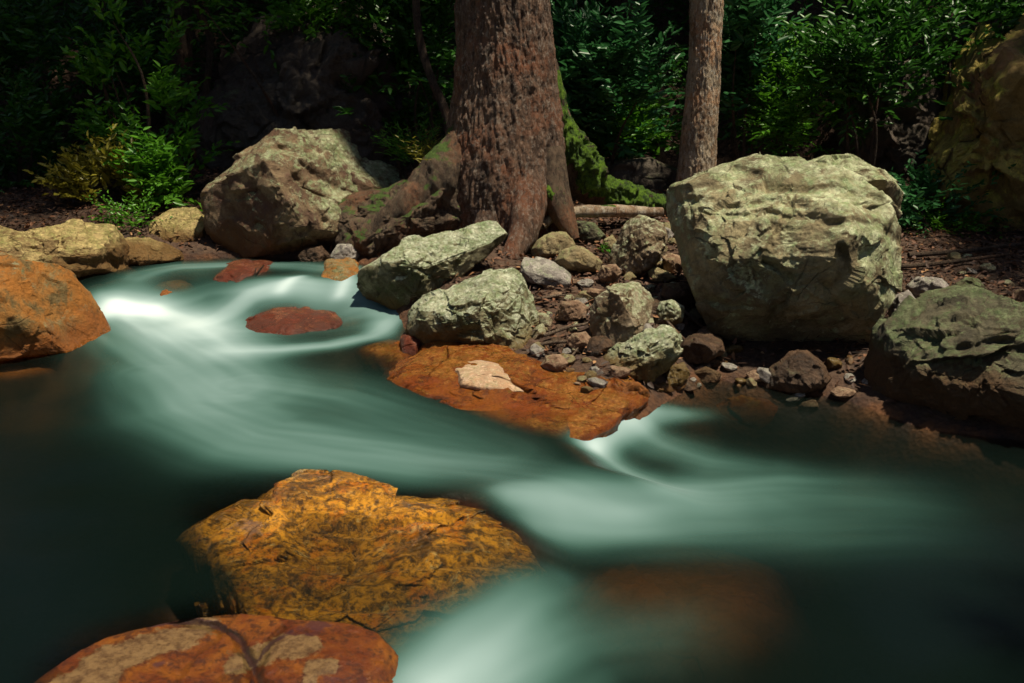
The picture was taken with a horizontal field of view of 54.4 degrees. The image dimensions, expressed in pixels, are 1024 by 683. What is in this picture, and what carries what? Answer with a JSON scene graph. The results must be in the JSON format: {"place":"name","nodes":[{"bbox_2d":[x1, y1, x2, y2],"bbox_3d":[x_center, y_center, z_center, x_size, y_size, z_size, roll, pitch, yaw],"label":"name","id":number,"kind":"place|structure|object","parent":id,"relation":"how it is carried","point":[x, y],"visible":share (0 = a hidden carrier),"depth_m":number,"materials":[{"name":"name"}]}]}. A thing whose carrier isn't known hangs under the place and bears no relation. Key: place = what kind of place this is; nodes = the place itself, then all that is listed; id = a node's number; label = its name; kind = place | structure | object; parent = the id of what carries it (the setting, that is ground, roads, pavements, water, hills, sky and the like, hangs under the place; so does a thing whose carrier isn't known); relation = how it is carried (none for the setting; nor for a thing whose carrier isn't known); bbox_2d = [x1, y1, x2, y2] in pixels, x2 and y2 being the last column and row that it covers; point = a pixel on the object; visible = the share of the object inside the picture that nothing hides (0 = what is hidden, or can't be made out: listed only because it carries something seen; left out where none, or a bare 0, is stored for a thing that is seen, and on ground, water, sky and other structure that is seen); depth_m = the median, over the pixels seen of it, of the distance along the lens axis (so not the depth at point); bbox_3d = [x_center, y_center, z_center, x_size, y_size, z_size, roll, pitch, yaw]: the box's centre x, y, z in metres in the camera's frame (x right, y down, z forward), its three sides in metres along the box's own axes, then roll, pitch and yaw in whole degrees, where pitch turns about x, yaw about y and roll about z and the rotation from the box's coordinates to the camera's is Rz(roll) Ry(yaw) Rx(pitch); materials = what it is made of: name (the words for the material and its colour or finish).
{"place":"outdoors","nodes":[
{"label":"outdoors","id":0,"kind":"place"},
{"bbox_2d":[0,260,1023,682],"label":"water","id":1,"kind":"structure","parent":0,"point":[726,538],"depth_m":3.22,"materials":[{"name":"liquid"}]},
{"bbox_2d":[0,251,110,367],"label":"boulder","id":2,"kind":"object","parent":1,"relation":"in","point":[49,308],"visible":0.84,"depth_m":4.56,"materials":[{"name":"orange stone"}]},
{"bbox_2d":[34,613,397,682],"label":"boulder","id":3,"kind":"object","parent":1,"relation":"in","point":[241,648],"visible":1,"depth_m":2.33,"materials":[{"name":"orange stone"}]},
{"bbox_2d":[0,0,1023,682],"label":"ground","id":4,"kind":"structure","parent":0,"point":[902,416],"depth_m":5.60,"materials":[{"name":"soil"}]},
{"bbox_2d":[0,362,49,374],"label":"river rock","id":5,"kind":"object","parent":4,"relation":"on","point":[20,368],"visible":0.16,"depth_m":4.54,"materials":[{"name":"orange stone"}]},
{"bbox_2d":[0,13,95,192],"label":"shrub","id":6,"kind":"object","parent":4,"relation":"on","point":[35,133],"visible":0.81,"depth_m":6.98,"materials":[{"name":"green plant"}]},
{"bbox_2d":[0,218,130,277],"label":"boulder","id":7,"kind":"object","parent":4,"relation":"on","point":[79,248],"visible":0.46,"depth_m":5.41,"materials":[{"name":"stone"}]},
{"bbox_2d":[0,0,201,156],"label":"shrub","id":8,"kind":"object","parent":4,"relation":"on","point":[28,16],"visible":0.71,"depth_m":7.26,"materials":[{"name":"green plant"}]},
{"bbox_2d":[23,124,183,209],"bbox_3d":[-2.638,-1.136,6.538,0.977,0.602,0.685,0,17,0],"label":"shrub","id":9,"kind":"object","parent":4,"relation":"on","point":[92,168],"visible":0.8,"depth_m":6.46,"materials":[{"name":"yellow plant"}]},
{"bbox_2d":[90,0,130,59],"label":"forest tree","id":10,"kind":"object","parent":4,"relation":"on","point":[126,13],"visible":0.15,"depth_m":8.27,"materials":[{"name":"green plant"}]},
{"bbox_2d":[82,182,172,236],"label":"shrub","id":11,"kind":"object","parent":4,"relation":"on","point":[138,222],"visible":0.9,"depth_m":6.12,"materials":[{"name":"green plant"}]},
{"bbox_2d":[59,0,229,190],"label":"shrub","id":12,"kind":"object","parent":4,"relation":"on","point":[89,74],"visible":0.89,"depth_m":6.64,"materials":[{"name":"green plant"}]},
{"bbox_2d":[125,237,183,266],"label":"rock","id":13,"kind":"object","parent":4,"relation":"on","point":[144,251],"visible":0.75,"depth_m":5.75,"materials":[{"name":"stone"}]},
{"bbox_2d":[99,111,240,212],"bbox_3d":[-2.343,-1.177,6.536,0.945,0.661,0.900,5,17,16],"label":"shrub","id":14,"kind":"object","parent":4,"relation":"on","point":[154,162],"visible":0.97,"depth_m":6.41,"materials":[{"name":"green plant"}]},
{"bbox_2d":[160,280,185,295],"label":"river rock","id":15,"kind":"object","parent":4,"relation":"on","point":[176,283],"visible":0.2,"depth_m":5.47,"materials":[{"name":"orange stone"}]},
{"bbox_2d":[148,207,205,242],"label":"rock","id":16,"kind":"object","parent":4,"relation":"on","point":[184,224],"visible":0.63,"depth_m":6.07,"materials":[{"name":"stone"}]},
{"bbox_2d":[164,0,192,162],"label":"young tree","id":17,"kind":"object","parent":4,"relation":"on","point":[185,50],"visible":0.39,"depth_m":7.86,"materials":[{"name":"green plant"}]},
{"bbox_2d":[213,259,272,282],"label":"river rock","id":18,"kind":"object","parent":4,"relation":"on","point":[236,271],"visible":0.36,"depth_m":5.51,"materials":[{"name":"red stone"}]},
{"bbox_2d":[131,0,399,116],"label":"shrub","id":19,"kind":"object","parent":4,"relation":"on","point":[326,11],"visible":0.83,"depth_m":7.45,"materials":[{"name":"green plant"}]},
{"bbox_2d":[200,127,362,258],"bbox_3d":[-1.353,-0.899,6.022,1.048,0.782,0.793,0,17,0],"label":"boulder","id":20,"kind":"object","parent":4,"relation":"on","point":[275,191],"visible":0.81,"depth_m":5.83,"materials":[{"name":"stone"}]},
{"bbox_2d":[245,306,342,334],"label":"river rock","id":21,"kind":"object","parent":4,"relation":"on","point":[287,320],"visible":0.29,"depth_m":5.00,"materials":[{"name":"red stone"}]},
{"bbox_2d":[191,0,425,170],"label":"rock outcrop","id":22,"kind":"object","parent":4,"relation":"on","point":[303,88],"visible":0.51,"depth_m":7.53,"materials":[{"name":"stone"}]},
{"bbox_2d":[297,246,329,261],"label":"stone","id":23,"kind":"object","parent":4,"relation":"on","point":[315,254],"visible":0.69,"depth_m":5.78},
{"bbox_2d":[321,257,358,280],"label":"river rock","id":24,"kind":"object","parent":4,"relation":"on","point":[345,268],"visible":0.38,"depth_m":5.48,"materials":[{"name":"orange stone"}]},
{"bbox_2d":[330,244,359,260],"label":"stone","id":25,"kind":"object","parent":4,"relation":"on","point":[341,251],"visible":0.67,"depth_m":5.72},
{"bbox_2d":[194,469,531,635],"bbox_3d":[-0.533,0.691,3.035,1.179,0.406,0.827,14,22,39],"label":"boulder","id":26,"kind":"object","parent":4,"relation":"on","point":[305,544],"visible":0.52,"depth_m":2.91,"materials":[{"name":"stone"}]},
{"bbox_2d":[350,157,404,190],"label":"boulder","id":27,"kind":"object","parent":4,"relation":"on","point":[370,174],"visible":0.37,"depth_m":6.17,"materials":[{"name":"stone"}]},
{"bbox_2d":[362,339,410,368],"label":"river rock","id":28,"kind":"object","parent":4,"relation":"on","point":[390,348],"visible":0.22,"depth_m":4.67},
{"bbox_2d":[320,0,455,163],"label":"shrub","id":29,"kind":"object","parent":4,"relation":"on","point":[399,13],"visible":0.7,"depth_m":7.24,"materials":[{"name":"green plant"}]},
{"bbox_2d":[332,20,456,160],"bbox_3d":[-0.820,-1.941,7.710,1.383,1.184,0.866,-6,18,-20],"label":"shrub","id":30,"kind":"object","parent":4,"relation":"on","point":[408,53],"visible":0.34,"depth_m":7.59,"materials":[{"name":"green plant"}]},
{"bbox_2d":[364,101,446,179],"bbox_3d":[-0.607,-1.129,6.251,0.667,0.735,0.505,0,17,0],"label":"shrub","id":31,"kind":"object","parent":4,"relation":"on","point":[398,150],"visible":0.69,"depth_m":6.19,"materials":[{"name":"green plant"}]},
{"bbox_2d":[400,332,421,355],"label":"river rock","id":32,"kind":"object","parent":4,"relation":"on","point":[411,345],"visible":0.45,"depth_m":4.61,"materials":[{"name":"red stone"}]},
{"bbox_2d":[395,128,449,163],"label":"grass tuft","id":33,"kind":"object","parent":4,"relation":"on","point":[420,152],"visible":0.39,"depth_m":5.95,"materials":[{"name":"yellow plant"}]},
{"bbox_2d":[412,0,448,130],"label":"young tree","id":34,"kind":"object","parent":4,"relation":"on","point":[431,78],"visible":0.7,"depth_m":6.70,"materials":[{"name":"brown plant"}]},
{"bbox_2d":[356,220,507,309],"bbox_3d":[-0.420,-0.372,5.186,0.774,0.484,0.446,-8,19,-25],"label":"boulder","id":35,"kind":"object","parent":4,"relation":"on","point":[402,273],"visible":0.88,"depth_m":5.04,"materials":[{"name":"grey stone"}]},
{"bbox_2d":[399,491,535,552],"bbox_3d":[-0.045,0.663,3.347,0.462,0.351,0.816,-8,19,-25],"label":"river rock","id":36,"kind":"object","parent":4,"relation":"on","point":[490,510],"visible":0.03,"depth_m":3.24,"materials":[{"name":"red stone"}]},
{"bbox_2d":[333,0,666,259],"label":"forest tree","id":37,"kind":"object","parent":4,"relation":"on","point":[516,156],"visible":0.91,"depth_m":5.69,"materials":[{"name":"brown plant"}]},
{"bbox_2d":[0,0,1017,170],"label":"understory foliage","id":38,"kind":"object","parent":4,"relation":"on","point":[225,32],"visible":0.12,"depth_m":8.57,"materials":[{"name":"green plant"}]},
{"bbox_2d":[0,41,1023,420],"bbox_3d":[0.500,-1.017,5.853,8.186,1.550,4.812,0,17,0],"label":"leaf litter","id":39,"kind":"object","parent":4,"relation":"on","point":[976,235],"visible":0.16,"depth_m":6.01,"materials":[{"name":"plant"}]},
{"bbox_2d":[901,253,1013,267],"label":"twig","id":40,"kind":"object","parent":39,"relation":"on","point":[921,265],"visible":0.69,"depth_m":5.68,"materials":[{"name":"wood"}]},
{"bbox_2d":[387,340,648,440],"bbox_3d":[-0.049,0.204,4.233,0.752,0.305,1.252,-15,23,-41],"label":"slab rock","id":41,"kind":"object","parent":4,"relation":"on","point":[560,402],"visible":0.59,"depth_m":4.01,"materials":[{"name":"stone"}]},
{"bbox_2d":[405,267,538,350],"bbox_3d":[-0.177,-0.113,4.702,0.657,0.461,0.524,0,17,0],"label":"boulder","id":42,"kind":"object","parent":41,"relation":"on","point":[497,306],"visible":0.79,"depth_m":4.54,"materials":[{"name":"grey stone"}]},
{"bbox_2d":[455,360,523,391],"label":"flat rock","id":43,"kind":"object","parent":41,"relation":"on","point":[482,375],"visible":0.73,"depth_m":4.11,"materials":[{"name":"beige stone"}]},
{"bbox_2d":[540,354,567,371],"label":"stone","id":44,"kind":"object","parent":41,"relation":"on","point":[555,362],"visible":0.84,"depth_m":4.20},
{"bbox_2d":[530,343,544,356],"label":"pebble","id":45,"kind":"object","parent":4,"relation":"on","point":[535,348],"visible":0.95,"depth_m":4.42,"materials":[{"name":"grey stone"}]},
{"bbox_2d":[532,323,545,339],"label":"pebble","id":46,"kind":"object","parent":4,"relation":"on","point":[539,332],"visible":0.98,"depth_m":4.58,"materials":[{"name":"beige stone"}]},
{"bbox_2d":[537,313,552,326],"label":"pebble","id":47,"kind":"object","parent":4,"relation":"on","point":[545,319],"visible":0.87,"depth_m":4.68,"materials":[{"name":"beige stone"}]},
{"bbox_2d":[520,256,571,287],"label":"rock","id":48,"kind":"object","parent":4,"relation":"on","point":[541,271],"visible":0.88,"depth_m":5.11,"materials":[{"name":"grey stone"}]},
{"bbox_2d":[530,231,575,257],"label":"rock","id":49,"kind":"object","parent":4,"relation":"on","point":[552,244],"visible":0.78,"depth_m":5.58,"materials":[{"name":"beige stone"}]},
{"bbox_2d":[543,321,589,336],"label":"twig","id":50,"kind":"object","parent":4,"relation":"on","point":[563,329],"visible":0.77,"depth_m":4.55,"materials":[{"name":"wood"}]},
{"bbox_2d":[555,300,588,321],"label":"stone","id":51,"kind":"object","parent":4,"relation":"on","point":[568,311],"visible":0.88,"depth_m":4.64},
{"bbox_2d":[554,245,602,272],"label":"rock","id":52,"kind":"object","parent":4,"relation":"on","point":[576,257],"visible":0.91,"depth_m":5.25,"materials":[{"name":"beige stone"}]},
{"bbox_2d":[566,331,590,350],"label":"stone","id":53,"kind":"object","parent":4,"relation":"on","point":[579,340],"visible":0.75,"depth_m":4.36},
{"bbox_2d":[574,290,593,303],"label":"pebble","id":54,"kind":"object","parent":4,"relation":"on","point":[588,297],"visible":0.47,"depth_m":4.88,"materials":[{"name":"beige stone"}]},
{"bbox_2d":[577,278,593,287],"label":"pebble","id":55,"kind":"object","parent":4,"relation":"on","point":[588,282],"visible":0.9,"depth_m":5.09,"materials":[{"name":"grey stone"}]},
{"bbox_2d":[575,220,605,243],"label":"stone","id":56,"kind":"object","parent":4,"relation":"on","point":[591,232],"visible":0.59,"depth_m":5.87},
{"bbox_2d":[586,288,601,302],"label":"stone","id":57,"kind":"object","parent":4,"relation":"on","point":[593,292],"visible":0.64,"depth_m":4.87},
{"bbox_2d":[587,377,607,387],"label":"pebble","id":58,"kind":"object","parent":4,"relation":"on","point":[597,382],"visible":1,"depth_m":4.04,"materials":[{"name":"grey stone"}]},
{"bbox_2d":[582,335,613,356],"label":"pebble","id":59,"kind":"object","parent":4,"relation":"on","point":[597,345],"visible":0.79,"depth_m":4.31,"materials":[{"name":"stone"}]},
{"bbox_2d":[541,204,663,228],"bbox_3d":[0.531,-0.761,5.960,0.812,0.120,0.105,-7,18,-21],"label":"fallen log","id":60,"kind":"object","parent":4,"relation":"on","point":[595,211],"visible":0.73,"depth_m":5.95,"materials":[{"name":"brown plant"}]},
{"bbox_2d":[603,234,615,252],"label":"stone","id":61,"kind":"object","parent":4,"relation":"on","point":[610,240],"visible":0.46,"depth_m":5.66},
{"bbox_2d":[598,264,621,282],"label":"stone","id":62,"kind":"object","parent":4,"relation":"on","point":[612,273],"visible":0.95,"depth_m":5.11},
{"bbox_2d":[550,0,685,165],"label":"shrub","id":63,"kind":"object","parent":4,"relation":"on","point":[598,64],"visible":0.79,"depth_m":7.07,"materials":[{"name":"green plant"}]},
{"bbox_2d":[589,281,654,345],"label":"rock","id":64,"kind":"object","parent":4,"relation":"on","point":[620,312],"visible":0.86,"depth_m":4.35,"materials":[{"name":"beige stone"}]},
{"bbox_2d":[612,367,631,377],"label":"pebble","id":65,"kind":"object","parent":4,"relation":"on","point":[621,372],"visible":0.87,"depth_m":4.09,"materials":[{"name":"brown stone"}]},
{"bbox_2d":[611,0,637,60],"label":"forest tree","id":66,"kind":"object","parent":4,"relation":"on","point":[618,3],"visible":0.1,"depth_m":9.22,"materials":[{"name":"green plant"}]},
{"bbox_2d":[573,68,682,160],"bbox_3d":[0.870,-1.683,7.810,1.184,0.936,1.262,12,21,35],"label":"shrub","id":67,"kind":"object","parent":4,"relation":"on","point":[653,139],"visible":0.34,"depth_m":7.58,"materials":[{"name":"green plant"}]},
{"bbox_2d":[619,381,649,397],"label":"stone","id":68,"kind":"object","parent":4,"relation":"on","point":[638,387],"visible":0.68,"depth_m":4.01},
{"bbox_2d":[609,215,667,275],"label":"rock","id":69,"kind":"object","parent":4,"relation":"on","point":[638,248],"visible":0.9,"depth_m":5.25,"materials":[{"name":"beige stone"}]},
{"bbox_2d":[605,157,676,192],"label":"boulder","id":70,"kind":"object","parent":4,"relation":"on","point":[651,174],"visible":0.38,"depth_m":7.27,"materials":[{"name":"stone"}]},
{"bbox_2d":[603,324,682,383],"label":"rock","id":71,"kind":"object","parent":4,"relation":"on","point":[646,355],"visible":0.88,"depth_m":4.17,"materials":[{"name":"grey stone"}]},
{"bbox_2d":[622,0,665,163],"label":"young tree","id":72,"kind":"object","parent":4,"relation":"on","point":[661,157],"visible":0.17,"depth_m":8.40,"materials":[{"name":"green plant"}]},
{"bbox_2d":[647,266,676,282],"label":"stone","id":73,"kind":"object","parent":4,"relation":"on","point":[656,274],"visible":0.94,"depth_m":5.23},
{"bbox_2d":[656,299,684,325],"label":"stone","id":74,"kind":"object","parent":4,"relation":"on","point":[671,311],"visible":0.87,"depth_m":4.72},
{"bbox_2d":[662,253,682,273],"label":"stone","id":75,"kind":"object","parent":4,"relation":"on","point":[671,262],"visible":0.79,"depth_m":5.32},
{"bbox_2d":[660,282,695,305],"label":"rock","id":76,"kind":"object","parent":4,"relation":"on","point":[681,292],"visible":0.66,"depth_m":4.91,"materials":[{"name":"stone"}]},
{"bbox_2d":[666,362,689,386],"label":"stone","id":77,"kind":"object","parent":4,"relation":"on","point":[681,372],"visible":0.88,"depth_m":4.32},
{"bbox_2d":[683,378,697,390],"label":"pebble","id":78,"kind":"object","parent":4,"relation":"on","point":[691,385],"visible":0.53,"depth_m":4.39,"materials":[{"name":"stone"}]},
{"bbox_2d":[675,0,723,181],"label":"slim tree","id":79,"kind":"object","parent":4,"relation":"on","point":[698,144],"visible":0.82,"depth_m":6.71,"materials":[{"name":"brown plant"}]},
{"bbox_2d":[680,332,724,364],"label":"rock","id":80,"kind":"object","parent":4,"relation":"on","point":[704,348],"visible":0.87,"depth_m":4.59,"materials":[{"name":"stone"}]},
{"bbox_2d":[694,366,721,384],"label":"stone","id":81,"kind":"object","parent":4,"relation":"on","point":[707,375],"visible":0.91,"depth_m":4.56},
{"bbox_2d":[725,345,743,353],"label":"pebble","id":82,"kind":"object","parent":4,"relation":"on","point":[730,349],"visible":0.91,"depth_m":4.75,"materials":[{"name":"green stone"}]},
{"bbox_2d":[678,0,811,160],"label":"shrub","id":83,"kind":"object","parent":4,"relation":"on","point":[740,50],"visible":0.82,"depth_m":7.08,"materials":[{"name":"green plant"}]},
{"bbox_2d":[746,370,761,381],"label":"pebble","id":84,"kind":"object","parent":4,"relation":"on","point":[754,374],"visible":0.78,"depth_m":4.53,"materials":[{"name":"brown stone"}]},
{"bbox_2d":[757,367,770,383],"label":"pebble","id":85,"kind":"object","parent":4,"relation":"on","point":[764,374],"visible":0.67,"depth_m":4.50,"materials":[{"name":"grey stone"}]},
{"bbox_2d":[666,153,902,343],"bbox_3d":[1.307,-0.418,4.844,1.074,0.973,0.994,0,17,0],"label":"boulder","id":86,"kind":"object","parent":4,"relation":"on","point":[771,248],"visible":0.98,"depth_m":4.57,"materials":[{"name":"stone"}]},
{"bbox_2d":[765,349,831,393],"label":"rock","id":87,"kind":"object","parent":4,"relation":"on","point":[798,371],"visible":0.95,"depth_m":4.41,"materials":[{"name":"stone"}]},
{"bbox_2d":[717,13,881,160],"bbox_3d":[2.080,-1.619,7.186,1.168,1.432,1.228,0,17,0],"label":"shrub","id":88,"kind":"object","parent":4,"relation":"on","point":[776,119],"visible":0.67,"depth_m":7.09,"materials":[{"name":"green plant"}]},
{"bbox_2d":[826,357,841,368],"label":"pebble","id":89,"kind":"object","parent":4,"relation":"on","point":[833,363],"visible":0.94,"depth_m":4.52,"materials":[{"name":"brown stone"}]},
{"bbox_2d":[830,386,855,397],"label":"pebble","id":90,"kind":"object","parent":4,"relation":"on","point":[841,392],"visible":1,"depth_m":4.33,"materials":[{"name":"brown stone"}]},
{"bbox_2d":[809,153,903,219],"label":"boulder","id":91,"kind":"object","parent":4,"relation":"on","point":[883,180],"visible":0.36,"depth_m":5.13,"materials":[{"name":"stone"}]},
{"bbox_2d":[776,0,972,166],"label":"shrub","id":92,"kind":"object","parent":4,"relation":"on","point":[866,53],"visible":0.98,"depth_m":6.69,"materials":[{"name":"green plant"}]},
{"bbox_2d":[833,60,945,174],"bbox_3d":[2.926,-1.431,7.620,0.968,1.396,0.797,0,17,0],"label":"rock outcrop","id":93,"kind":"object","parent":4,"relation":"on","point":[903,140],"visible":0.31,"depth_m":7.30,"materials":[{"name":"stone"}]},
{"bbox_2d":[888,290,915,316],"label":"stone","id":94,"kind":"object","parent":4,"relation":"on","point":[899,299],"visible":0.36,"depth_m":4.81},
{"bbox_2d":[824,0,1023,101],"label":"shrub","id":95,"kind":"object","parent":4,"relation":"on","point":[973,11],"visible":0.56,"depth_m":7.09,"materials":[{"name":"green plant"}]},
{"bbox_2d":[905,276,948,297],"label":"stone","id":96,"kind":"object","parent":4,"relation":"on","point":[916,286],"visible":0.54,"depth_m":5.06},
{"bbox_2d":[864,284,1023,428],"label":"boulder","id":97,"kind":"object","parent":4,"relation":"on","point":[957,351],"visible":0.89,"depth_m":4.03,"materials":[{"name":"stone"}]},
{"bbox_2d":[887,148,1016,237],"bbox_3d":[2.744,-0.951,6.630,1.139,0.636,0.734,-3,17,-10],"label":"shrub","id":98,"kind":"object","parent":4,"relation":"on","point":[921,185],"visible":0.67,"depth_m":6.52,"materials":[{"name":"green plant"}]},
{"bbox_2d":[945,252,961,263],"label":"pebble","id":99,"kind":"object","parent":4,"relation":"on","point":[953,255],"visible":0.52,"depth_m":5.76,"materials":[{"name":"beige stone"}]},
{"bbox_2d":[904,195,1019,238],"bbox_3d":[2.899,-0.675,6.617,1.037,0.613,0.678,0,17,0],"label":"shrub","id":100,"kind":"object","parent":4,"relation":"on","point":[926,220],"visible":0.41,"depth_m":6.54,"materials":[{"name":"green plant"}]},
{"bbox_2d":[907,243,1023,256],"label":"twig","id":101,"kind":"object","parent":4,"relation":"on","point":[936,253],"visible":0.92,"depth_m":5.86,"materials":[{"name":"wood"}]},
{"bbox_2d":[955,277,986,288],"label":"stone","id":102,"kind":"object","parent":4,"relation":"on","point":[972,281],"visible":0.48,"depth_m":5.19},
{"bbox_2d":[922,13,1023,231],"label":"rock outcrop","id":103,"kind":"object","parent":4,"relation":"on","point":[983,129],"visible":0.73,"depth_m":6.54,"materials":[{"name":"stone"}]},
{"bbox_2d":[979,263,995,272],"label":"pebble","id":104,"kind":"object","parent":4,"relation":"on","point":[989,267],"visible":0.95,"depth_m":5.55,"materials":[{"name":"beige stone"}]},
{"bbox_2d":[1008,289,1023,301],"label":"stone","id":105,"kind":"object","parent":4,"relation":"on","point":[1019,294],"visible":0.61,"depth_m":5.00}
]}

